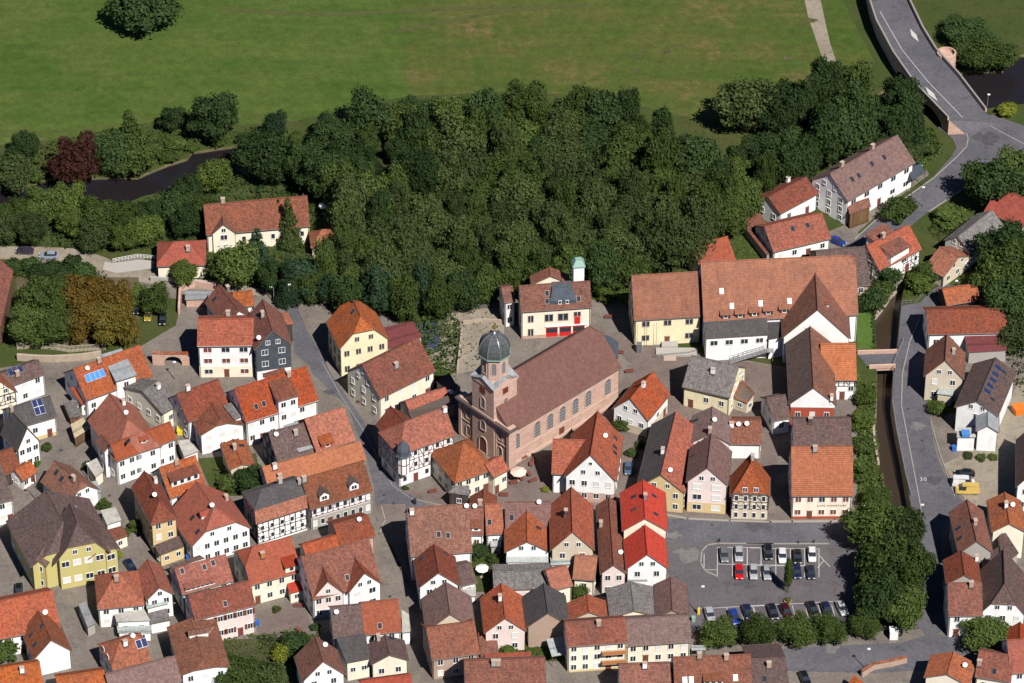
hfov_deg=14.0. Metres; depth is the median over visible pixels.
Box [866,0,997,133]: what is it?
road bridge
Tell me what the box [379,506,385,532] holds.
kerb
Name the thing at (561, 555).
window
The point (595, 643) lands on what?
house
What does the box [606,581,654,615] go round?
barn
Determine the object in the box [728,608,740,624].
parked car
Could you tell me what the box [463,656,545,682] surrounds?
house
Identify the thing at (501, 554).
undergrowth
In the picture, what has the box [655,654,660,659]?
window
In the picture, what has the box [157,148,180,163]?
shrub
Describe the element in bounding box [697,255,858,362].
town hall
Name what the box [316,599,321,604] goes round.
window
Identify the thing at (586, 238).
tree
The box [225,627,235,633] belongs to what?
window
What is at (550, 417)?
window
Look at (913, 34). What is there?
traffic island
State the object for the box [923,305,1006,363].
house
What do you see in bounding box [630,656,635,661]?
window
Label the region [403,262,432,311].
tree
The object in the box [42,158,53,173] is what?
shrub
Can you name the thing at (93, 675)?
house
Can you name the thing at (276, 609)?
shrub
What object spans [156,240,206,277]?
house
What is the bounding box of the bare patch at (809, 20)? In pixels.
[802,18,817,22]
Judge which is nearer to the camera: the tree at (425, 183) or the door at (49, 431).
the door at (49, 431)
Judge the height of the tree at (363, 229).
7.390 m
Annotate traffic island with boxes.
[910,29,918,41]
[925,86,936,99]
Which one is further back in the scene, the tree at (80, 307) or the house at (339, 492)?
the tree at (80, 307)
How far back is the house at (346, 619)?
821.75 m
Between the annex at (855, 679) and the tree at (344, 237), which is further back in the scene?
the tree at (344, 237)
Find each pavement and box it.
[848,170,928,234]
[935,123,967,148]
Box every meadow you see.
[0,0,407,144]
[401,0,873,127]
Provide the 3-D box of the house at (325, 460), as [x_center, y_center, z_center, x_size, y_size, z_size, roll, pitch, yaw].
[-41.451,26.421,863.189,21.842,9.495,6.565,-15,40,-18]
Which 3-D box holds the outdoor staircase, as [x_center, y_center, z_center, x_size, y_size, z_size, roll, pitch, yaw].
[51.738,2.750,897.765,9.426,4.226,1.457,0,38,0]
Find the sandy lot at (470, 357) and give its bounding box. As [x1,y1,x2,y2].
[427,307,503,372]
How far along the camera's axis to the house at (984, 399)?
876.91 m
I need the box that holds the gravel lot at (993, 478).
[944,374,1023,506]
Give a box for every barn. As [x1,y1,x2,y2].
[0,260,14,344]
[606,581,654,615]
[653,576,689,617]
[808,246,870,294]
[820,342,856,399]
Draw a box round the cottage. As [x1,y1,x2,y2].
[308,229,336,257]
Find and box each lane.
[0,363,70,476]
[372,504,452,682]
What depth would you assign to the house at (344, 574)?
831.97 m
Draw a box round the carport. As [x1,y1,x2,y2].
[691,645,705,655]
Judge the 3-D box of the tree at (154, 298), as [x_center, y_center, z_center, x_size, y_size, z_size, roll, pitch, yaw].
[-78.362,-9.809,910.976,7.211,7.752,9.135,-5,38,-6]
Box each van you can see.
[951,475,974,486]
[955,482,979,494]
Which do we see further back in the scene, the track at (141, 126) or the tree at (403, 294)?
the track at (141, 126)
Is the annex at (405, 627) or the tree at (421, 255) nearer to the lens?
the annex at (405, 627)
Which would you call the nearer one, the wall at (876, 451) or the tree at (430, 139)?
the wall at (876, 451)
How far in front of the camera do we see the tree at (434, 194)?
936.07 m
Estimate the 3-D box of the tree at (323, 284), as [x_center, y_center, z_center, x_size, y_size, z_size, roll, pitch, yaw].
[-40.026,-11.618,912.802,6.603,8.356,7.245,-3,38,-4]
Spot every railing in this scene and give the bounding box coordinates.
[113,254,156,260]
[454,303,499,308]
[654,349,697,356]
[892,338,911,495]
[899,281,935,331]
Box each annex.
[63,400,79,424]
[88,458,103,484]
[92,481,100,501]
[101,507,120,528]
[146,601,167,623]
[148,608,170,632]
[169,555,204,568]
[177,439,198,460]
[402,610,409,643]
[436,373,457,400]
[461,586,475,603]
[478,632,498,657]
[485,651,530,657]
[848,198,870,228]
[849,675,862,682]
[981,547,998,567]
[998,533,1018,563]
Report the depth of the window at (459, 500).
858.94 m
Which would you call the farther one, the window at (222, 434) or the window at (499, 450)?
the window at (222, 434)
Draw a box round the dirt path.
[805,0,835,61]
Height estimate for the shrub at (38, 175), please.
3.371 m
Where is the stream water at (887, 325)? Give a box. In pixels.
[875,283,906,507]
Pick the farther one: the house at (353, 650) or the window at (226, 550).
the window at (226, 550)
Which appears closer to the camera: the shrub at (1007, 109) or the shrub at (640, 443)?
the shrub at (640, 443)
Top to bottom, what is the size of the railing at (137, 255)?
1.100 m
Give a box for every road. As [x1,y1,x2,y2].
[272,291,432,520]
[503,511,919,548]
[782,635,1000,672]
[847,148,988,246]
[893,284,962,634]
[958,115,1023,162]
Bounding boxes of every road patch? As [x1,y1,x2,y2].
[322,389,334,393]
[387,532,405,542]
[665,531,682,539]
[673,547,699,562]
[733,578,756,588]
[744,520,771,532]
[825,641,839,652]
[900,364,910,370]
[910,421,925,430]
[924,476,941,484]
[971,131,999,144]
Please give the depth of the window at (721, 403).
882.86 m
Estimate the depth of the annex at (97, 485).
861.57 m
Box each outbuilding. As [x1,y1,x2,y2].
[384,321,421,349]
[492,563,550,596]
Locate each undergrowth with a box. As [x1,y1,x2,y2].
[0,122,290,175]
[4,174,322,282]
[4,261,106,280]
[213,465,261,493]
[223,628,317,682]
[257,632,318,662]
[337,273,617,297]
[403,307,458,388]
[418,315,462,389]
[463,312,500,368]
[472,533,505,590]
[515,637,556,658]
[701,618,918,645]
[724,230,758,259]
[855,372,885,506]
[872,309,877,348]
[903,260,933,297]
[920,126,941,167]
[928,204,968,241]
[1007,350,1023,395]
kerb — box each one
[322,362,439,504]
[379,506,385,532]
[667,514,770,522]
[700,543,773,576]
[746,543,828,543]
[769,520,841,522]
[854,133,968,239]
[901,319,920,508]
[928,189,963,211]
[930,421,954,495]
[991,126,1023,144]
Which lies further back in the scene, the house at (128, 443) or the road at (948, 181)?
the road at (948, 181)
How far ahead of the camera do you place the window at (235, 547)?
848.41 m
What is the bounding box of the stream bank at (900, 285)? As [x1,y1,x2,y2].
[874,271,910,507]
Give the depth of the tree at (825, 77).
965.12 m
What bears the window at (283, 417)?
in the house at (276, 399)
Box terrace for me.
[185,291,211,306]
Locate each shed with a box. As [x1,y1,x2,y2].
[71,418,90,446]
[746,213,765,234]
[937,283,980,305]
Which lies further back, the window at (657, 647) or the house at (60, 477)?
the house at (60, 477)
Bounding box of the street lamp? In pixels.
[697,586,703,614]
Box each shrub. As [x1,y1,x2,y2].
[0,638,20,663]
[4,257,23,272]
[21,256,41,271]
[27,151,40,164]
[27,263,46,278]
[31,168,45,182]
[34,460,40,466]
[41,259,65,276]
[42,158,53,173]
[42,442,51,451]
[49,266,73,279]
[60,254,84,271]
[72,261,96,278]
[82,460,90,469]
[95,497,111,509]
[118,550,123,558]
[124,527,131,536]
[128,518,141,533]
[148,131,169,144]
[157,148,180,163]
[163,136,186,150]
[183,139,200,152]
[211,138,226,148]
[217,472,238,491]
[234,131,252,142]
[251,660,287,682]
[269,643,289,663]
[272,605,281,613]
[279,629,309,658]
[289,130,304,143]
[309,622,321,630]
[471,543,489,560]
[487,553,501,563]
[499,644,517,652]
[526,647,541,655]
[541,486,549,492]
[571,584,590,599]
[595,286,615,303]
[612,419,629,430]
[616,287,628,303]
[624,447,638,457]
[635,440,645,448]
[851,409,876,430]
[852,387,878,404]
[852,435,874,454]
[853,458,877,482]
[858,287,890,312]
[870,279,897,300]
[875,267,903,286]
[878,194,918,223]
[884,618,900,627]
[904,271,934,293]
[911,260,938,283]
[919,127,943,156]
[927,400,949,415]
[933,204,969,230]
[963,451,972,458]
[976,453,986,462]
[987,453,997,460]
[996,101,1017,116]
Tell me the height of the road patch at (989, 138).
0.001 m
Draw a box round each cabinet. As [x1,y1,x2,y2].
[636,342,641,352]
[889,626,898,639]
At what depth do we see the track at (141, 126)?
966.31 m
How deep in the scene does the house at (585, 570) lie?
837.50 m
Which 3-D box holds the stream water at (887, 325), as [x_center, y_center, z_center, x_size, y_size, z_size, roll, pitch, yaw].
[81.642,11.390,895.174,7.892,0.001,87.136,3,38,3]
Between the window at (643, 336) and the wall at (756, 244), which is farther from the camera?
the wall at (756, 244)
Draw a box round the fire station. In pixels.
[498,257,591,338]
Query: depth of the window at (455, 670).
819.30 m
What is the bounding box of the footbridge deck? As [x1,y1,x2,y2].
[103,260,154,272]
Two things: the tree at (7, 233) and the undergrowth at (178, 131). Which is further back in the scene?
the undergrowth at (178, 131)
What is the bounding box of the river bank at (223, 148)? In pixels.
[0,54,1023,190]
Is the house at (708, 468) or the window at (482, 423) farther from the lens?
the window at (482, 423)
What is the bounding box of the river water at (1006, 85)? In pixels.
[0,57,1023,203]
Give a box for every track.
[0,112,298,132]
[0,118,298,137]
[219,4,513,15]
[392,2,588,33]
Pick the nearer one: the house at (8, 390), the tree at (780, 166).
the house at (8, 390)
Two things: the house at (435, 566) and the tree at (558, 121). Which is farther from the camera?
the tree at (558, 121)
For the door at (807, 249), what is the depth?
927.94 m
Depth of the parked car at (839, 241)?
931.86 m
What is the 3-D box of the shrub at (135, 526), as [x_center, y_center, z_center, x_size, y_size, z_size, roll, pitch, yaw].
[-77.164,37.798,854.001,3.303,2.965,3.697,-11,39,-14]
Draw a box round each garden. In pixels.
[16,277,139,348]
[198,453,257,495]
[224,635,319,682]
[398,316,452,387]
[471,533,505,591]
[519,631,564,660]
[725,231,760,259]
[856,302,873,348]
[856,377,892,511]
[928,400,954,412]
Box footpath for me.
[0,246,270,295]
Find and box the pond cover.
[419,322,439,352]
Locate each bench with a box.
[294,603,302,607]
[429,488,436,493]
[529,477,536,483]
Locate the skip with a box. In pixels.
[1011,402,1023,415]
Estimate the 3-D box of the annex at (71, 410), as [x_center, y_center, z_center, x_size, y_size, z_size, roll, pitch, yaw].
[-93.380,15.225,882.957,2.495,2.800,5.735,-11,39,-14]
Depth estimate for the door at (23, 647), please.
824.72 m
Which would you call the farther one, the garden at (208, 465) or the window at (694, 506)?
the garden at (208, 465)
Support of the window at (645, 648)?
in the house at (656, 637)
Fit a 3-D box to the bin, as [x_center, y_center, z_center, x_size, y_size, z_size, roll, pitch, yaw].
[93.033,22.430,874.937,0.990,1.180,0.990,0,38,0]
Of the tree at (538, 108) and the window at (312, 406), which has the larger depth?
the tree at (538, 108)
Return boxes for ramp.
[656,340,696,360]
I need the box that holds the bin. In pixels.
[952,444,956,451]
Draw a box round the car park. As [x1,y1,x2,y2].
[666,541,921,644]
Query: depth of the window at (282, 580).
835.87 m
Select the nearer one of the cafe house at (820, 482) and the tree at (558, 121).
the cafe house at (820, 482)
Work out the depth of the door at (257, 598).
836.28 m
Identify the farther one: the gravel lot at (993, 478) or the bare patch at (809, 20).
the bare patch at (809, 20)
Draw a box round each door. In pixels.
[21,644,25,652]
[47,427,52,436]
[224,369,229,376]
[237,626,243,635]
[255,594,260,603]
[413,471,418,480]
[483,483,487,490]
[495,483,499,493]
[546,327,557,336]
[559,326,570,335]
[559,425,564,434]
[573,325,584,332]
[574,316,579,323]
[643,654,648,661]
[688,398,692,407]
[806,247,810,256]
[806,510,812,518]
[839,391,845,398]
[877,197,880,206]
[905,262,909,271]
[953,628,959,636]
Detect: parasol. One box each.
[318,203,327,214]
[475,564,488,577]
[510,467,526,481]
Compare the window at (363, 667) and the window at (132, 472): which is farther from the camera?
the window at (132, 472)
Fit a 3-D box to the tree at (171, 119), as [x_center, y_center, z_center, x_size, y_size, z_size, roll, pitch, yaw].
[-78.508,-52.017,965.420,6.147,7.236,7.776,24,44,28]
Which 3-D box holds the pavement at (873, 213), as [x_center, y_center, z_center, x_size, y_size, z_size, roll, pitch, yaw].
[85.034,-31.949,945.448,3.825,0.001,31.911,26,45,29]
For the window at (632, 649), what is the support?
in the house at (656, 637)
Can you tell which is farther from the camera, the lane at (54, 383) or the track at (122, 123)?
the track at (122, 123)
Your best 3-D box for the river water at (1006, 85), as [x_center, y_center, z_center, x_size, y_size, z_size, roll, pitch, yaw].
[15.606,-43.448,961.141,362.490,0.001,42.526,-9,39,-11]
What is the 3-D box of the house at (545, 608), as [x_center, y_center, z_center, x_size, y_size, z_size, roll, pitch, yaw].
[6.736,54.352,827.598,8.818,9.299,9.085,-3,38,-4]
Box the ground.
[0,0,1023,510]
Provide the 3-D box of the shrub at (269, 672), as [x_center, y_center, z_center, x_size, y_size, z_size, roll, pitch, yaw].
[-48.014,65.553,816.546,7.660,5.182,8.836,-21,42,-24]
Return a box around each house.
[0,359,45,403]
[0,374,17,416]
[0,395,57,464]
[0,447,20,484]
[0,461,13,524]
[0,587,60,655]
[0,659,42,682]
[5,490,127,589]
[12,460,37,489]
[23,610,71,674]
[40,460,99,505]
[54,667,105,682]
[62,344,152,416]
[78,571,151,640]
[87,393,176,484]
[97,632,151,671]
[104,655,181,682]
[123,378,173,425]
[131,470,184,565]
[136,554,233,615]
[150,455,205,505]
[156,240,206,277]
[166,618,230,682]
[167,378,244,454]
[173,481,251,559]
[183,580,255,639]
[197,309,254,376]
[202,195,309,252]
[204,284,254,314]
[220,439,255,474]
[224,366,318,444]
[232,536,302,603]
[241,476,307,543]
[248,298,292,380]
[257,441,366,484]
[261,421,314,464]
[294,407,355,452]
[294,635,345,682]
[295,539,382,619]
[298,534,339,555]
[301,460,372,530]
[325,299,389,377]
[326,512,375,552]
[328,603,363,648]
[336,633,370,680]
[345,337,435,418]
[357,673,411,682]
[358,598,401,643]
[368,633,408,676]
[375,405,455,486]
[398,386,456,418]
[404,503,472,580]
[413,543,459,609]
[421,581,475,626]
[421,619,479,679]
[431,438,509,503]
[456,560,477,589]
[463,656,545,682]
[469,499,483,547]
[470,488,496,527]
[480,582,526,649]
[484,503,503,553]
[504,499,550,529]
[504,509,550,563]
[522,582,568,646]
[542,565,572,601]
[549,486,594,576]
[551,410,623,502]
[562,615,627,672]
[567,594,608,618]
[572,553,598,594]
[595,496,626,594]
[612,371,670,437]
[617,661,671,682]
[620,479,667,538]
[623,524,668,585]
[624,612,691,662]
[637,411,693,512]
[670,651,751,682]
[682,355,754,414]
[685,433,731,513]
[686,236,735,270]
[691,406,731,447]
[728,416,761,457]
[729,452,770,519]
[741,643,788,682]
[754,212,830,257]
[759,175,818,221]
[760,394,790,434]
[785,326,836,426]
[787,444,852,518]
[790,416,851,445]
[810,134,925,224]
[863,223,921,282]
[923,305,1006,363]
[923,333,965,406]
[923,651,975,682]
[929,246,973,286]
[942,550,980,591]
[943,209,1002,265]
[943,548,1023,636]
[948,499,993,568]
[954,357,1015,450]
[975,648,1014,682]
[984,190,1023,229]
[986,491,1023,557]
[1000,638,1023,682]
[1005,621,1023,639]
[1015,433,1023,510]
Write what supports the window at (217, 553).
in the house at (211, 522)
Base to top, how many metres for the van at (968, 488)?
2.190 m
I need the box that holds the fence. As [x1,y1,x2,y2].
[17,342,105,351]
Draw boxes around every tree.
[0,150,34,193]
[0,207,15,246]
[3,195,32,224]
[6,304,50,346]
[7,129,40,160]
[13,211,48,246]
[14,275,53,309]
[25,184,62,225]
[30,275,71,311]
[33,305,78,346]
[45,130,100,185]
[46,180,86,217]
[55,207,83,238]
[60,274,91,312]
[62,296,96,344]
[74,216,112,253]
[76,195,116,229]
[82,274,119,309]
[85,299,118,346]
[91,128,137,179]
[101,278,134,312]
[104,0,184,34]
[106,199,142,226]
[106,307,142,346]
[108,221,139,251]
[116,131,162,175]
[126,214,165,245]
[130,281,146,306]
[134,199,162,221]
[138,280,170,315]
[154,187,194,223]
[156,106,187,131]
[168,203,204,238]
[169,259,198,287]
[171,172,204,196]
[186,90,239,141]
[189,192,217,215]
[194,158,232,192]
[204,239,259,289]
[212,653,263,682]
[229,126,295,182]
[230,463,263,491]
[256,258,282,294]
[261,109,287,136]
[279,257,320,296]
[282,139,309,186]
[287,275,301,297]
[295,149,339,200]
[296,271,323,304]
[299,139,329,153]
[307,110,346,143]
[312,234,338,275]
[314,272,332,304]
[318,157,357,206]
[320,136,368,165]
[324,168,374,227]
[327,120,360,142]
[327,191,364,231]
[329,273,364,308]
[331,224,358,258]
[336,251,362,274]
[341,83,390,139]
[342,264,364,297]
[351,220,373,250]
[353,154,377,180]
[355,170,394,221]
[356,234,381,256]
[357,122,380,153]
[357,146,382,176]
[359,243,405,292]
[361,262,395,316]
[362,213,405,246]
[366,187,390,223]
[377,100,406,137]
[379,168,387,181]
[382,103,416,141]
[383,226,421,262]
[384,136,410,160]
[384,146,436,183]
[386,161,410,192]
[386,177,411,216]
[386,269,420,322]
[391,215,435,253]
[397,93,416,105]
[397,104,430,150]
[399,210,416,220]
[402,246,438,275]
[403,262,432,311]
[409,191,445,216]
[410,153,438,200]
[411,95,442,123]
[414,123,446,157]
[417,204,454,252]
[419,272,459,318]
[427,95,470,128]
[427,192,443,204]
[429,148,468,192]
[429,255,471,282]
[430,248,451,261]
[435,111,487,157]
[435,187,470,214]
[435,213,488,267]
[443,269,483,310]
[445,189,467,225]
[450,239,481,275]
[453,148,494,189]
[463,105,490,153]
[463,178,498,208]
[464,85,503,146]
[465,191,487,220]
[471,87,505,112]
[472,213,492,230]
[473,261,506,303]
[474,222,499,268]
[477,152,508,186]
[482,199,514,229]
[487,117,525,162]
[490,171,545,213]
[492,222,540,264]
[493,243,527,295]
[496,78,546,124]
[499,109,528,127]
[500,153,552,185]
[500,219,530,233]
[502,162,520,178]
[509,195,545,236]
[514,120,539,153]
[518,150,535,159]
[522,246,553,284]
[523,128,565,162]
[524,236,557,263]
[526,89,553,125]
[526,122,543,137]
[530,198,567,248]
[532,175,549,205]
[534,146,561,175]
[539,107,580,139]
[540,133,593,171]
[543,168,563,194]
[547,176,576,214]
[548,96,581,123]
[550,212,577,254]
[550,241,588,280]
[558,155,607,200]
[566,81,592,114]
[571,178,618,225]
[571,207,601,236]
[573,226,602,250]
[576,88,630,135]
[578,114,591,136]
[579,124,612,162]
[585,239,622,289]
[587,223,646,261]
[589,146,609,171]
[597,207,625,230]
[598,122,652,170]
[600,172,619,194]
[603,154,630,184]
[608,191,651,235]
[610,252,650,289]
[611,86,640,121]
[617,164,646,205]
[627,114,652,135]
[632,208,655,235]
[635,194,660,221]
[638,123,683,173]
[638,169,652,185]
[638,214,699,272]
[639,133,652,144]
[639,246,654,273]
[641,175,669,199]
[647,166,675,178]
[651,104,675,137]
[653,197,681,220]
[654,191,691,220]
[662,172,688,208]
[670,130,725,179]
[677,214,718,270]
[681,179,727,227]
[683,171,714,195]
[683,194,727,238]
[699,614,739,650]
[700,164,737,197]
[701,159,736,178]
[708,76,777,132]
[720,192,754,235]
[722,172,764,217]
[724,143,749,162]
[725,156,754,177]
[738,611,777,644]
[740,130,779,164]
[749,141,795,186]
[754,77,805,133]
[754,149,777,192]
[769,123,803,144]
[774,609,819,649]
[776,139,820,182]
[783,555,793,592]
[795,76,817,129]
[801,131,825,171]
[804,99,858,166]
[807,54,845,103]
[807,610,849,644]
[809,98,833,123]
[825,107,875,159]
[832,76,867,112]
[838,498,906,546]
[840,58,874,98]
[847,607,881,639]
[852,568,908,622]
[854,94,893,137]
[854,531,910,584]
[862,484,893,506]
[867,134,878,142]
[878,87,926,113]
[878,581,928,632]
[879,104,911,146]
[880,507,927,543]
[881,74,921,108]
[889,539,937,593]
[893,87,921,115]
[899,108,928,146]
[905,140,927,163]
[941,13,997,42]
[949,32,1021,72]
[958,155,1023,208]
[958,615,1010,653]
[968,247,1016,297]
[971,217,1023,270]
[980,238,1023,283]
[983,274,1023,329]
[995,316,1023,354]
[996,144,1023,173]
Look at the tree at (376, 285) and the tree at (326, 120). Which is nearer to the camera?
the tree at (376, 285)
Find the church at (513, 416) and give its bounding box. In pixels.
[455,321,621,468]
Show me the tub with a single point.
(965, 433)
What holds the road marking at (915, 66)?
on the road bridge at (936, 67)
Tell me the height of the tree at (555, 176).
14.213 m
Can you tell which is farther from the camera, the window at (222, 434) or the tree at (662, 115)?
the tree at (662, 115)
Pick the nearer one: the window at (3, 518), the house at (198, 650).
the house at (198, 650)
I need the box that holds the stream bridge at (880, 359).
[857,349,896,370]
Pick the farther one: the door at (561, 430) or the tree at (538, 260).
the tree at (538, 260)
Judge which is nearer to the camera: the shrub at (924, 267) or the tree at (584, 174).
the shrub at (924, 267)
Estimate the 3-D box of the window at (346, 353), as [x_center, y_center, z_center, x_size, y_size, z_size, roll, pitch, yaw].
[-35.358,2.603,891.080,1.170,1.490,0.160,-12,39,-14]
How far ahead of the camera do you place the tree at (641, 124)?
955.38 m
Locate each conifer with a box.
[116,109,145,136]
[249,228,274,275]
[273,260,302,311]
[276,197,305,251]
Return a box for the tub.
[961,429,969,437]
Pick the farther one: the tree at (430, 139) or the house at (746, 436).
the tree at (430, 139)
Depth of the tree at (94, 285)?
907.10 m
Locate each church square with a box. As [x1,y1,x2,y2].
[408,454,562,506]
[590,322,787,517]
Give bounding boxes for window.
[0,503,4,509]
[0,515,5,521]
[6,395,11,401]
[6,501,11,507]
[20,449,24,455]
[22,382,26,388]
[23,392,27,399]
[26,446,31,453]
[32,427,37,433]
[33,443,37,450]
[35,377,39,383]
[36,387,40,394]
[61,561,69,567]
[63,576,70,583]
[73,558,80,565]
[74,574,82,581]
[84,556,92,563]
[85,572,93,578]
[91,402,95,408]
[96,554,103,560]
[97,569,104,573]
[103,609,108,614]
[104,618,109,624]
[107,553,115,560]
[108,566,116,572]
[117,383,122,389]
[119,460,124,466]
[120,473,125,479]
[129,456,134,463]
[130,469,135,475]
[136,467,141,473]
[150,449,155,456]
[151,462,155,469]
[156,534,161,540]
[167,520,172,526]
[168,441,172,448]
[168,531,173,537]
[169,454,173,461]
[188,675,193,681]
[195,545,200,552]
[203,347,211,352]
[203,673,208,679]
[204,358,212,363]
[204,369,212,373]
[204,542,209,549]
[206,435,210,441]
[206,444,211,450]
[214,539,218,546]
[214,550,219,556]
[215,615,224,622]
[219,431,224,437]
[220,234,227,240]
[220,629,225,635]
[221,347,229,352]
[222,358,230,362]
[223,536,228,543]
[224,547,229,553]
[224,613,235,619]
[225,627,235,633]
[233,428,238,434]
[233,533,237,540]
[233,544,238,550]
[234,611,243,617]
[239,347,247,352]
[240,358,248,362]
[240,369,248,373]
[242,530,247,537]
[242,541,247,547]
[244,608,254,615]
[245,622,255,629]
[249,422,254,428]
[250,434,254,440]
[254,584,259,590]
[259,419,264,425]
[267,591,272,597]
[269,415,274,422]
[279,578,284,583]
[279,588,284,594]
[281,401,285,408]
[281,414,286,420]
[290,399,295,405]
[291,411,295,417]
[291,574,296,580]
[294,593,299,598]
[299,406,304,412]
[309,403,314,409]
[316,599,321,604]
[316,609,321,615]
[325,597,330,602]
[331,677,336,682]
[335,595,340,601]
[344,350,349,356]
[350,667,355,672]
[354,591,360,597]
[361,664,366,670]
[367,345,372,351]
[369,586,375,593]
[379,343,383,349]
[379,668,384,674]
[384,395,388,402]
[395,666,400,671]
[425,375,429,382]
[437,660,442,665]
[438,670,443,675]
[453,657,458,663]
[453,667,458,673]
[456,498,461,503]
[466,408,470,419]
[466,425,470,437]
[474,476,479,481]
[480,419,485,431]
[493,633,498,639]
[497,429,502,441]
[497,446,502,457]
[507,304,511,309]
[508,625,513,629]
[512,632,517,638]
[512,642,517,647]
[516,432,519,449]
[528,315,533,322]
[528,328,533,336]
[533,420,540,438]
[545,314,552,321]
[546,412,553,430]
[558,313,567,320]
[559,405,565,423]
[559,553,564,558]
[569,479,574,485]
[571,397,578,415]
[571,647,576,651]
[571,655,576,661]
[571,664,576,670]
[574,311,580,316]
[581,480,586,485]
[582,654,587,660]
[582,663,587,669]
[584,390,591,407]
[593,481,598,486]
[593,493,598,498]
[594,653,599,659]
[594,662,599,668]
[604,378,611,396]
[605,482,610,487]
[605,575,610,580]
[606,645,611,649]
[616,575,621,580]
[617,644,622,648]
[630,647,635,651]
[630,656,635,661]
[634,571,639,576]
[639,422,643,429]
[642,321,649,326]
[642,335,648,340]
[643,646,648,650]
[654,571,659,576]
[655,645,660,650]
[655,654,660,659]
[664,320,671,325]
[668,644,673,649]
[672,503,677,509]
[673,493,677,498]
[681,643,686,648]
[685,319,692,324]
[685,332,692,338]
[692,494,701,499]
[692,504,700,509]
[693,483,701,489]
[703,397,708,403]
[710,340,717,345]
[711,495,720,500]
[711,505,719,511]
[712,485,720,490]
[719,400,723,406]
[725,339,732,344]
[734,495,738,500]
[740,338,747,343]
[756,337,763,342]
[794,509,800,514]
[795,497,801,502]
[807,497,813,502]
[818,509,824,514]
[819,497,824,502]
[830,509,836,514]
[831,497,836,502]
[842,497,848,502]
[877,183,882,190]
[931,391,936,396]
[932,378,937,384]
[950,380,955,385]
[954,617,959,622]
[1013,616,1019,621]
[1016,674,1022,679]
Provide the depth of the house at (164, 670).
809.63 m
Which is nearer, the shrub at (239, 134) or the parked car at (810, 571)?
the parked car at (810, 571)
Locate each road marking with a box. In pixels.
[753,601,832,605]
[880,12,962,117]
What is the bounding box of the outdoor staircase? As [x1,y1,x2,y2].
[729,345,773,363]
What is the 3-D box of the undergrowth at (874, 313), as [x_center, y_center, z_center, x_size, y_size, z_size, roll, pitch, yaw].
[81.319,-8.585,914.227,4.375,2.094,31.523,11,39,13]
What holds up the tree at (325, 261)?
on the ground
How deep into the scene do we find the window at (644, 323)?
899.94 m
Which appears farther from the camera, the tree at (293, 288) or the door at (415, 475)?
the tree at (293, 288)
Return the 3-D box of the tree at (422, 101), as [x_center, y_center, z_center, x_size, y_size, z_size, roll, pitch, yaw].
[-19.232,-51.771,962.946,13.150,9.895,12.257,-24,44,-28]
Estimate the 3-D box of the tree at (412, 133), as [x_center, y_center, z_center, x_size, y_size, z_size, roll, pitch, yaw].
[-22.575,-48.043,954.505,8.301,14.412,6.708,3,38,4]
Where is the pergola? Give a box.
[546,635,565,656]
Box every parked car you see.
[15,583,22,592]
[16,246,33,254]
[39,251,58,259]
[123,558,136,570]
[132,304,140,313]
[144,310,152,320]
[159,312,166,324]
[624,461,631,474]
[704,606,714,621]
[719,547,728,562]
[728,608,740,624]
[734,546,743,561]
[735,564,743,579]
[741,604,751,618]
[749,564,757,579]
[762,564,771,579]
[763,544,772,559]
[767,603,778,619]
[778,547,786,562]
[779,603,792,617]
[792,563,801,578]
[793,549,801,563]
[798,670,810,682]
[806,565,815,579]
[806,600,818,616]
[807,546,816,561]
[820,601,831,615]
[829,235,846,246]
[835,600,848,615]
[954,468,974,477]
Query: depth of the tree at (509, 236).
914.71 m
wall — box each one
[17,350,100,361]
[150,276,215,282]
[152,351,181,365]
[178,280,215,313]
[181,351,189,365]
[457,329,462,372]
[463,318,503,323]
[741,229,769,258]
[861,655,907,676]
[872,422,879,464]
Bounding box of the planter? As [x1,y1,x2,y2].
[784,597,791,603]
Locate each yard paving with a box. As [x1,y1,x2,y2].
[0,256,1023,682]
[257,606,312,636]
[829,224,858,248]
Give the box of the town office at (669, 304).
[627,271,701,345]
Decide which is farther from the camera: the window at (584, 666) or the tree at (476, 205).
the tree at (476, 205)
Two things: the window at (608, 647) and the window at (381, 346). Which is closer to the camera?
the window at (608, 647)
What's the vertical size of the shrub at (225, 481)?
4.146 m
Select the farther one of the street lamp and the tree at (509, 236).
the tree at (509, 236)
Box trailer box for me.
[177,425,182,434]
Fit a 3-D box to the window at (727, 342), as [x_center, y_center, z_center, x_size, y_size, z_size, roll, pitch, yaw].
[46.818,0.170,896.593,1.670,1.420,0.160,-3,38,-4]

